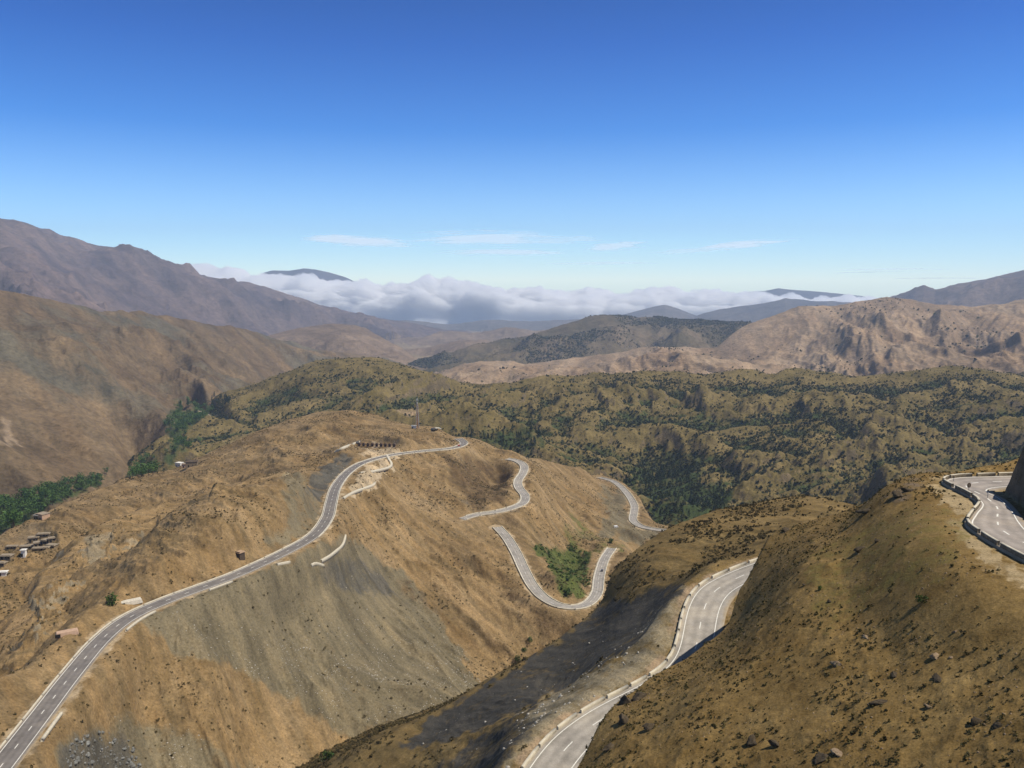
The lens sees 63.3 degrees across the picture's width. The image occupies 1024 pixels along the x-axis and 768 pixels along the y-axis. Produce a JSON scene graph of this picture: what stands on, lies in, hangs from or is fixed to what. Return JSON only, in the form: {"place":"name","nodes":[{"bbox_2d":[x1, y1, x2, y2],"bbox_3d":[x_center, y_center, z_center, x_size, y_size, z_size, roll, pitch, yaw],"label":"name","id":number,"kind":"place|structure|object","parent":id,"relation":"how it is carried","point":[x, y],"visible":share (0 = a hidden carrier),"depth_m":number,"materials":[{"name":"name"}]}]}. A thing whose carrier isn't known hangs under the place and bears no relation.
{"place":"outdoors","nodes":[
{"label":"outdoors","id":0,"kind":"place"},
{"bbox_2d":[0,290,426,533],"bbox_3d":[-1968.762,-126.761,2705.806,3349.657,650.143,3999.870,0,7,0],"label":"western hillside","id":1,"kind":"structure","parent":0,"point":[85,390],"depth_m":1961.93,"materials":[{"name":"soil"}]},
{"bbox_2d":[23,506,37,518],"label":"valley tree","id":2,"kind":"object","parent":1,"relation":"on","point":[28,511],"visible":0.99,"depth_m":985.34,"materials":[{"name":"green plant"}]},
{"bbox_2d":[70,398,214,495],"bbox_3d":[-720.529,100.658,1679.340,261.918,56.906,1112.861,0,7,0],"label":"valley grove","id":3,"kind":"object","parent":1,"relation":"on","point":[193,416],"visible":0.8,"depth_m":1855.77,"materials":[{"name":"green plant"}]},
{"bbox_2d":[0,438,467,767],"bbox_3d":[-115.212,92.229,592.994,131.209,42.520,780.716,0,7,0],"label":"road","id":4,"kind":"structure","parent":0,"point":[22,739],"depth_m":348.16,"materials":[{"name":"asphalt"}]},
{"bbox_2d":[0,218,471,339],"bbox_3d":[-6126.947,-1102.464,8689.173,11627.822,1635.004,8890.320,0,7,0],"label":"purple mountain","id":5,"kind":"structure","parent":0,"point":[44,263],"depth_m":7385.03,"materials":[{"name":"stone"}]},
{"bbox_2d":[0,410,667,767],"bbox_3d":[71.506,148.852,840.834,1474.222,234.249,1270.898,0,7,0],"label":"ridge","id":6,"kind":"structure","parent":0,"point":[376,585],"depth_m":503.28,"materials":[{"name":"soil"}]},
{"bbox_2d":[0,570,8,575],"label":"hut","id":7,"kind":"object","parent":6,"relation":"on","point":[3,572],"visible":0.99,"depth_m":504.17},
{"bbox_2d":[0,553,14,561],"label":"stone house","id":8,"kind":"structure","parent":6,"relation":"on","point":[7,556],"depth_m":554.11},
{"bbox_2d":[3,509,18,521],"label":"valley tree","id":9,"kind":"object","parent":6,"relation":"on","point":[8,516],"visible":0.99,"depth_m":702.06,"materials":[{"name":"green plant"}]},
{"bbox_2d":[4,545,18,549],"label":"stone house","id":10,"kind":"structure","parent":6,"relation":"on","point":[8,547],"depth_m":639.08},
{"bbox_2d":[0,508,23,526],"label":"valley tree","id":11,"kind":"object","parent":6,"relation":"on","point":[8,509],"visible":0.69,"depth_m":708.55,"materials":[{"name":"green plant"}]},
{"bbox_2d":[3,513,22,527],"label":"valley tree","id":12,"kind":"object","parent":6,"relation":"on","point":[14,519],"visible":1,"depth_m":703.65,"materials":[{"name":"green plant"}]},
{"bbox_2d":[5,720,21,740],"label":"parapet wall","id":13,"kind":"structure","parent":6,"relation":"on","point":[13,730],"depth_m":273.28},
{"bbox_2d":[19,548,26,557],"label":"hut","id":14,"kind":"object","parent":6,"relation":"on","point":[23,553],"visible":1,"depth_m":558.37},
{"bbox_2d":[18,544,33,549],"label":"stone house","id":15,"kind":"structure","parent":6,"relation":"on","point":[25,546],"depth_m":621.88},
{"bbox_2d":[21,695,41,720],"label":"parapet wall","id":16,"kind":"structure","parent":6,"relation":"on","point":[31,708],"depth_m":289.72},
{"bbox_2d":[27,535,39,543],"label":"stone house","id":17,"kind":"structure","parent":6,"relation":"on","point":[31,539],"depth_m":641.65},
{"bbox_2d":[31,546,49,551],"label":"stone house","id":18,"kind":"structure","parent":6,"relation":"on","point":[40,548],"depth_m":593.95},
{"bbox_2d":[35,511,49,519],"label":"farmhouse","id":19,"kind":"object","parent":6,"relation":"on","point":[43,515],"visible":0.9,"depth_m":738.80,"materials":[{"name":"beige paint"}]},
{"bbox_2d":[36,532,50,539],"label":"stone house","id":20,"kind":"structure","parent":6,"relation":"on","point":[42,535],"depth_m":646.00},
{"bbox_2d":[39,538,48,545],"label":"stone house","id":21,"kind":"structure","parent":6,"relation":"on","point":[44,541],"depth_m":620.19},
{"bbox_2d":[41,674,58,695],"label":"parapet wall","id":22,"kind":"structure","parent":6,"relation":"on","point":[49,685],"depth_m":308.20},
{"bbox_2d":[40,712,62,741],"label":"parapet wall","id":23,"kind":"structure","parent":6,"relation":"on","point":[51,727],"depth_m":275.87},
{"bbox_2d":[44,543,59,548],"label":"stone house","id":24,"kind":"structure","parent":6,"relation":"on","point":[54,545],"depth_m":605.03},
{"bbox_2d":[55,628,78,638],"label":"culvert","id":25,"kind":"object","parent":6,"relation":"on","point":[62,633],"visible":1,"depth_m":354.58,"materials":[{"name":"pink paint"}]},
{"bbox_2d":[88,621,111,641],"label":"parapet wall","id":26,"kind":"structure","parent":6,"relation":"on","point":[96,633],"depth_m":362.30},
{"bbox_2d":[66,731,141,767],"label":"rubble","id":27,"kind":"object","parent":6,"relation":"on","point":[114,740],"visible":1,"depth_m":302.00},
{"bbox_2d":[105,592,118,604],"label":"green bush","id":28,"kind":"object","parent":6,"relation":"on","point":[109,600],"visible":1,"depth_m":388.94,"materials":[{"name":"green plant"}]},
{"bbox_2d":[112,604,143,621],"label":"parapet wall","id":29,"kind":"structure","parent":6,"relation":"on","point":[127,612],"depth_m":386.11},
{"bbox_2d":[121,597,142,604],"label":"culvert","id":30,"kind":"object","parent":6,"relation":"on","point":[134,601],"visible":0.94,"depth_m":397.00,"materials":[{"name":"concrete"}]},
{"bbox_2d":[130,464,140,473],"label":"valley tree","id":31,"kind":"object","parent":6,"relation":"on","point":[135,471],"visible":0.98,"depth_m":931.07,"materials":[{"name":"green plant"}]},
{"bbox_2d":[125,610,155,631],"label":"parapet wall","id":32,"kind":"structure","parent":6,"relation":"on","point":[139,620],"depth_m":375.74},
{"bbox_2d":[0,471,289,676],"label":"rocky knoll","id":33,"kind":"structure","parent":6,"relation":"attached to","point":[46,586],"depth_m":482.66,"materials":[{"name":"soil"}]},
{"bbox_2d":[141,462,157,474],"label":"valley tree","id":34,"kind":"object","parent":6,"relation":"on","point":[147,466],"visible":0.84,"depth_m":974.96,"materials":[{"name":"green plant"}]},
{"bbox_2d":[144,592,173,604],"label":"parapet wall","id":35,"kind":"structure","parent":6,"relation":"on","point":[159,598],"depth_m":405.01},
{"bbox_2d":[174,581,206,593],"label":"parapet wall","id":36,"kind":"structure","parent":6,"relation":"on","point":[190,587],"depth_m":423.19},
{"bbox_2d":[185,460,197,468],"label":"farmhouse","id":37,"kind":"object","parent":6,"relation":"on","point":[190,463],"visible":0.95,"depth_m":966.25,"materials":[{"name":"brown stone"}]},
{"bbox_2d":[208,581,232,590],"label":"parapet wall","id":38,"kind":"structure","parent":6,"relation":"on","point":[221,585],"depth_m":426.44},
{"bbox_2d":[235,550,245,559],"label":"hut","id":39,"kind":"object","parent":6,"relation":"on","point":[240,554],"visible":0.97,"depth_m":466.93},
{"bbox_2d":[310,562,324,567],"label":"parapet wall","id":40,"kind":"structure","parent":6,"relation":"on","point":[313,564],"depth_m":500.12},
{"bbox_2d":[321,534,345,563],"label":"parapet wall","id":41,"kind":"structure","parent":6,"relation":"on","point":[330,556],"depth_m":523.96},
{"bbox_2d":[0,410,667,767],"bbox_3d":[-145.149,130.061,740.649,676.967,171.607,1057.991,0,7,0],"label":"ridge scrub","id":42,"kind":"object","parent":6,"relation":"on","point":[162,553],"visible":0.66,"depth_m":660.69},
{"bbox_2d":[334,440,360,452],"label":"parapet wall","id":43,"kind":"structure","parent":6,"relation":"on","point":[343,447],"depth_m":873.38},
{"bbox_2d":[342,482,375,498],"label":"parapet wall","id":44,"kind":"structure","parent":6,"relation":"on","point":[358,490],"depth_m":694.29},
{"bbox_2d":[100,451,645,767],"bbox_3d":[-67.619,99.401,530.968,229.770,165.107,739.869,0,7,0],"label":"scree stones","id":45,"kind":"object","parent":6,"relation":"on","point":[560,695],"visible":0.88,"depth_m":417.33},
{"bbox_2d":[359,455,392,472],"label":"parapet wall","id":46,"kind":"structure","parent":6,"relation":"on","point":[385,468],"depth_m":794.33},
{"bbox_2d":[416,398,418,426],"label":"antenna mast","id":47,"kind":"object","parent":6,"relation":"on","point":[417,415],"visible":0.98,"depth_m":1017.42,"materials":[{"name":"metal"}]},
{"bbox_2d":[534,544,589,595],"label":"hollow scrub","id":48,"kind":"object","parent":6,"relation":"on","point":[550,565],"visible":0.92,"depth_m":694.78,"materials":[{"name":"green plant"}]},
{"bbox_2d":[578,576,590,586],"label":"green bush","id":49,"kind":"object","parent":6,"relation":"on","point":[584,582],"visible":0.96,"depth_m":641.42,"materials":[{"name":"green plant"}]},
{"bbox_2d":[250,268,430,321],"bbox_3d":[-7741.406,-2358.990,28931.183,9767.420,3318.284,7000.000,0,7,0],"label":"cloud bank","id":50,"kind":"structure","parent":0,"point":[323,288],"depth_m":28194.24,"materials":[{"name":"cloud"},{"name":"water vapor"}]},
{"bbox_2d":[308,235,403,246],"bbox_3d":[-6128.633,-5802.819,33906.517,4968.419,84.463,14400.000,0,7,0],"label":"cloud","id":51,"kind":"structure","parent":0,"point":[354,240],"depth_m":33485.14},
{"bbox_2d":[268,324,547,364],"bbox_3d":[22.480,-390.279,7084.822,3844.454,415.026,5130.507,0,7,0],"label":"brown hill","id":52,"kind":"structure","parent":0,"point":[355,339],"depth_m":5355.54,"materials":[{"name":"soil"}]},
{"bbox_2d":[394,330,479,358],"bbox_3d":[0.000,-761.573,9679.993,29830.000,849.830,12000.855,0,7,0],"label":"valley floor","id":53,"kind":"structure","parent":0,"point":[404,346],"depth_m":7976.10,"materials":[{"name":"soil"}]},
{"bbox_2d":[425,234,542,243],"bbox_3d":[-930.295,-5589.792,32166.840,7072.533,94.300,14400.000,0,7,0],"label":"cloud","id":54,"kind":"structure","parent":0,"point":[499,238],"depth_m":32133.31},
{"bbox_2d":[460,458,528,519],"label":"road","id":55,"kind":"structure","parent":0,"point":[518,485],"depth_m":797.50,"materials":[{"name":"asphalt"}]},
{"bbox_2d":[463,249,553,253],"bbox_3d":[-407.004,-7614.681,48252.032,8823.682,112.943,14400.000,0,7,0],"label":"cloud","id":56,"kind":"structure","parent":0,"point":[496,251],"depth_m":48517.96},
{"bbox_2d":[0,0,1023,323],"label":"sky","id":57,"kind":"structure","parent":0,"point":[880,141],"materials":[{"name":"blue"}]},
{"bbox_2d":[400,305,696,331],"bbox_3d":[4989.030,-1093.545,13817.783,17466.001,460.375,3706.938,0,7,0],"label":"horizon hills","id":58,"kind":"structure","parent":0,"point":[660,310],"depth_m":13125.55,"materials":[{"name":"soil"}]},
{"bbox_2d":[493,527,615,609],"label":"road","id":59,"kind":"structure","parent":0,"point":[593,597],"depth_m":647.28,"materials":[{"name":"asphalt"}]},
{"bbox_2d":[128,357,1023,525],"bbox_3d":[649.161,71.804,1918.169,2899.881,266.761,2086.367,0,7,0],"label":"scrub ridge","id":60,"kind":"structure","parent":0,"point":[416,385],"depth_m":1543.91,"materials":[{"name":"plant"}]},
{"bbox_2d":[127,356,1023,525],"bbox_3d":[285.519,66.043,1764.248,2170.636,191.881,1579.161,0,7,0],"label":"ridge junipers","id":61,"kind":"object","parent":60,"relation":"on","point":[791,419],"visible":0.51,"depth_m":1560.32,"materials":[{"name":"green plant"}]},
{"bbox_2d":[300,496,855,767],"bbox_3d":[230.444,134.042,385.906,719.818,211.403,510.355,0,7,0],"label":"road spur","id":62,"kind":"structure","parent":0,"point":[607,626],"depth_m":243.98,"materials":[{"name":"soil"}]},
{"bbox_2d":[319,750,333,761],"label":"green bush","id":63,"kind":"object","parent":62,"relation":"on","point":[329,754],"visible":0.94,"depth_m":296.39,"materials":[{"name":"green plant"}]},
{"bbox_2d":[296,494,856,767],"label":"spur scrub","id":64,"kind":"object","parent":62,"relation":"on","point":[316,761],"visible":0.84,"depth_m":296.66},
{"bbox_2d":[410,315,751,372],"bbox_3d":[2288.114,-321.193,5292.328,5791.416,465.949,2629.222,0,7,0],"label":"dark hill","id":65,"kind":"structure","parent":0,"point":[644,335],"depth_m":4778.64,"materials":[{"name":"soil"}]},
{"bbox_2d":[408,297,1022,381],"bbox_3d":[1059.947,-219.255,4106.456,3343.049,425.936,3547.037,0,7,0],"label":"woodland","id":66,"kind":"object","parent":65,"relation":"on","point":[667,322],"visible":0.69,"depth_m":4749.72,"materials":[{"name":"green plant"}]},
{"bbox_2d":[592,242,638,249],"bbox_3d":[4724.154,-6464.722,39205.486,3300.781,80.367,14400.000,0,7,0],"label":"cloud","id":67,"kind":"structure","parent":0,"point":[611,246],"depth_m":38301.37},
{"bbox_2d":[598,477,663,531],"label":"road","id":68,"kind":"structure","parent":0,"point":[633,511],"depth_m":1017.56,"materials":[{"name":"asphalt"}]},
{"bbox_2d":[525,561,755,767],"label":"road","id":69,"kind":"structure","parent":0,"point":[706,609],"depth_m":188.96,"materials":[{"name":"asphalt"}]},
{"bbox_2d":[521,746,538,767],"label":"parapet wall","id":70,"kind":"structure","parent":69,"relation":"on","point":[530,756],"depth_m":156.33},
{"bbox_2d":[538,728,556,746],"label":"parapet wall","id":71,"kind":"structure","parent":69,"relation":"on","point":[547,737],"depth_m":161.46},
{"bbox_2d":[556,712,576,729],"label":"parapet wall","id":72,"kind":"structure","parent":69,"relation":"on","point":[565,721],"depth_m":165.77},
{"bbox_2d":[580,696,604,712],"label":"parapet wall","id":73,"kind":"structure","parent":69,"relation":"on","point":[592,704],"depth_m":170.19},
{"bbox_2d":[606,685,628,697],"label":"parapet wall","id":74,"kind":"structure","parent":69,"relation":"on","point":[617,691],"depth_m":173.70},
{"bbox_2d":[630,675,646,686],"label":"parapet wall","id":75,"kind":"structure","parent":69,"relation":"on","point":[639,680],"depth_m":176.69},
{"bbox_2d":[649,660,666,675],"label":"parapet wall","id":76,"kind":"structure","parent":69,"relation":"on","point":[657,668],"depth_m":180.45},
{"bbox_2d":[666,647,674,660],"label":"parapet wall","id":77,"kind":"structure","parent":69,"relation":"on","point":[669,656],"depth_m":185.50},
{"bbox_2d":[674,630,679,646],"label":"parapet wall","id":78,"kind":"structure","parent":69,"relation":"on","point":[676,639],"depth_m":191.41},
{"bbox_2d":[698,577,709,586],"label":"parapet wall","id":79,"kind":"structure","parent":69,"relation":"on","point":[703,581],"depth_m":216.92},
{"bbox_2d":[711,569,727,577],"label":"parapet wall","id":80,"kind":"structure","parent":69,"relation":"on","point":[719,573],"depth_m":220.69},
{"bbox_2d":[728,562,746,570],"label":"parapet wall","id":81,"kind":"structure","parent":69,"relation":"on","point":[737,566],"depth_m":223.62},
{"bbox_2d":[434,297,1023,383],"bbox_3d":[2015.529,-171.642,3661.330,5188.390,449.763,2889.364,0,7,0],"label":"tan ridge","id":82,"kind":"structure","parent":0,"point":[814,334],"depth_m":3347.04,"materials":[{"name":"stone"}]},
{"bbox_2d":[704,241,783,249],"bbox_3d":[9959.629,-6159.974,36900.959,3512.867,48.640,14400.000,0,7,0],"label":"cloud","id":83,"kind":"structure","parent":0,"point":[740,244],"depth_m":36464.57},
{"bbox_2d":[678,298,852,322],"bbox_3d":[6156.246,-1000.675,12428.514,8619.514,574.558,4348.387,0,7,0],"label":"blue hills","id":84,"kind":"structure","parent":0,"point":[754,313],"depth_m":11791.68,"materials":[{"name":"soil"}]},
{"bbox_2d":[672,288,875,314],"bbox_3d":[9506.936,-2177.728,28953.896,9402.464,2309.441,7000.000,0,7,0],"label":"cloud bank","id":85,"kind":"structure","parent":0,"point":[699,307],"depth_m":28612.69,"materials":[{"name":"water vapor"}]},
{"bbox_2d":[577,447,1023,767],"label":"hillside","id":86,"kind":"structure","parent":0,"point":[993,598],"depth_m":99.14,"materials":[{"name":"soil"}]},
{"bbox_2d":[601,743,613,750],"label":"boulder","id":87,"kind":"object","parent":86,"relation":"on","point":[609,746],"visible":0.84,"depth_m":107.70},
{"bbox_2d":[617,713,628,724],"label":"boulder","id":88,"kind":"object","parent":86,"relation":"on","point":[623,719],"visible":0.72,"depth_m":114.55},
{"bbox_2d":[618,694,630,704],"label":"boulder","id":89,"kind":"object","parent":86,"relation":"on","point":[624,699],"visible":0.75,"depth_m":122.80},
{"bbox_2d":[631,691,646,701],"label":"boulder","id":90,"kind":"object","parent":86,"relation":"on","point":[639,695],"visible":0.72,"depth_m":122.85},
{"bbox_2d":[642,723,654,731],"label":"boulder","id":91,"kind":"object","parent":86,"relation":"on","point":[648,727],"visible":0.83,"depth_m":107.24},
{"bbox_2d":[746,734,756,745],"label":"boulder","id":92,"kind":"object","parent":86,"relation":"on","point":[751,740],"visible":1,"depth_m":89.91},
{"bbox_2d":[767,739,778,746],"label":"boulder","id":93,"kind":"object","parent":86,"relation":"on","point":[774,743],"visible":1,"depth_m":87.67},
{"bbox_2d":[578,457,1023,767],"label":"hillside tufts","id":94,"kind":"object","parent":86,"relation":"on","point":[714,725],"visible":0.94,"depth_m":104.97,"materials":[{"name":"plant"}]},
{"bbox_2d":[583,464,1023,767],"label":"hillside stones","id":95,"kind":"object","parent":86,"relation":"on","point":[842,639],"visible":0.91,"depth_m":103.39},
{"bbox_2d":[813,751,828,764],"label":"boulder","id":96,"kind":"object","parent":86,"relation":"on","point":[820,758],"visible":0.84,"depth_m":81.04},
{"bbox_2d":[830,661,841,666],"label":"boulder","id":97,"kind":"object","parent":86,"relation":"on","point":[838,663],"visible":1,"depth_m":97.45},
{"bbox_2d":[830,748,842,756],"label":"boulder","id":98,"kind":"object","parent":86,"relation":"on","point":[836,750],"visible":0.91,"depth_m":80.86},
{"bbox_2d":[853,546,865,552],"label":"boulder","id":99,"kind":"object","parent":86,"relation":"on","point":[858,549],"visible":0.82,"depth_m":127.34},
{"bbox_2d":[855,507,869,513],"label":"boulder","id":100,"kind":"object","parent":86,"relation":"on","point":[864,511],"visible":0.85,"depth_m":145.66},
{"bbox_2d":[868,699,887,705],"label":"boulder","id":101,"kind":"object","parent":86,"relation":"on","point":[878,702],"visible":1,"depth_m":85.73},
{"bbox_2d":[892,490,903,497],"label":"boulder","id":102,"kind":"object","parent":86,"relation":"on","point":[898,494],"visible":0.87,"depth_m":141.16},
{"bbox_2d":[915,594,927,602],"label":"green bush","id":103,"kind":"object","parent":86,"relation":"on","point":[922,597],"visible":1,"depth_m":98.38,"materials":[{"name":"green plant"}]},
{"bbox_2d":[929,652,938,659],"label":"boulder","id":104,"kind":"object","parent":86,"relation":"on","point":[935,655],"visible":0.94,"depth_m":88.69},
{"bbox_2d":[932,673,941,681],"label":"boulder","id":105,"kind":"object","parent":86,"relation":"on","point":[936,677],"visible":1,"depth_m":84.96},
{"bbox_2d":[971,716,982,725],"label":"boulder","id":106,"kind":"object","parent":86,"relation":"on","point":[975,720],"visible":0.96,"depth_m":75.19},
{"bbox_2d":[992,722,1002,728],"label":"boulder","id":107,"kind":"object","parent":86,"relation":"on","point":[995,725],"visible":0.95,"depth_m":73.24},
{"bbox_2d":[865,270,1023,306],"bbox_3d":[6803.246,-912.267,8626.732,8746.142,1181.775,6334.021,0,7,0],"label":"eastern mountain","id":108,"kind":"structure","parent":0,"point":[1005,288],"depth_m":7682.56,"materials":[{"name":"soil"}]},
{"bbox_2d":[941,475,1023,562],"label":"road","id":109,"kind":"structure","parent":0,"point":[999,518],"depth_m":123.16,"materials":[{"name":"asphalt"}]},
{"bbox_2d":[943,479,953,486],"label":"parapet wall","id":110,"kind":"structure","parent":109,"relation":"on","point":[947,482],"depth_m":142.96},
{"bbox_2d":[950,473,971,477],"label":"parapet wall","id":111,"kind":"structure","parent":109,"relation":"on","point":[961,475],"depth_m":151.70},
{"bbox_2d":[955,485,972,495],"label":"parapet wall","id":112,"kind":"structure","parent":109,"relation":"on","point":[964,490],"depth_m":137.24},
{"bbox_2d":[966,508,973,519],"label":"parapet wall","id":113,"kind":"structure","parent":109,"relation":"on","point":[970,514],"depth_m":120.86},
{"bbox_2d":[966,518,980,532],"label":"parapet wall","id":114,"kind":"structure","parent":109,"relation":"on","point":[973,527],"depth_m":113.55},
{"bbox_2d":[973,500,980,511],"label":"parapet wall","id":115,"kind":"structure","parent":109,"relation":"on","point":[977,505],"depth_m":125.96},
{"bbox_2d":[976,472,995,476],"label":"parapet wall","id":116,"kind":"structure","parent":109,"relation":"on","point":[986,474],"depth_m":153.08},
{"bbox_2d":[981,531,999,545],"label":"parapet wall","id":117,"kind":"structure","parent":109,"relation":"on","point":[990,538],"depth_m":107.84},
{"bbox_2d":[997,472,1012,475],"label":"parapet wall","id":118,"kind":"structure","parent":109,"relation":"on","point":[1004,473],"depth_m":154.00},
{"bbox_2d":[1000,542,1023,559],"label":"parapet wall","id":119,"kind":"structure","parent":109,"relation":"on","point":[1008,548],"depth_m":102.51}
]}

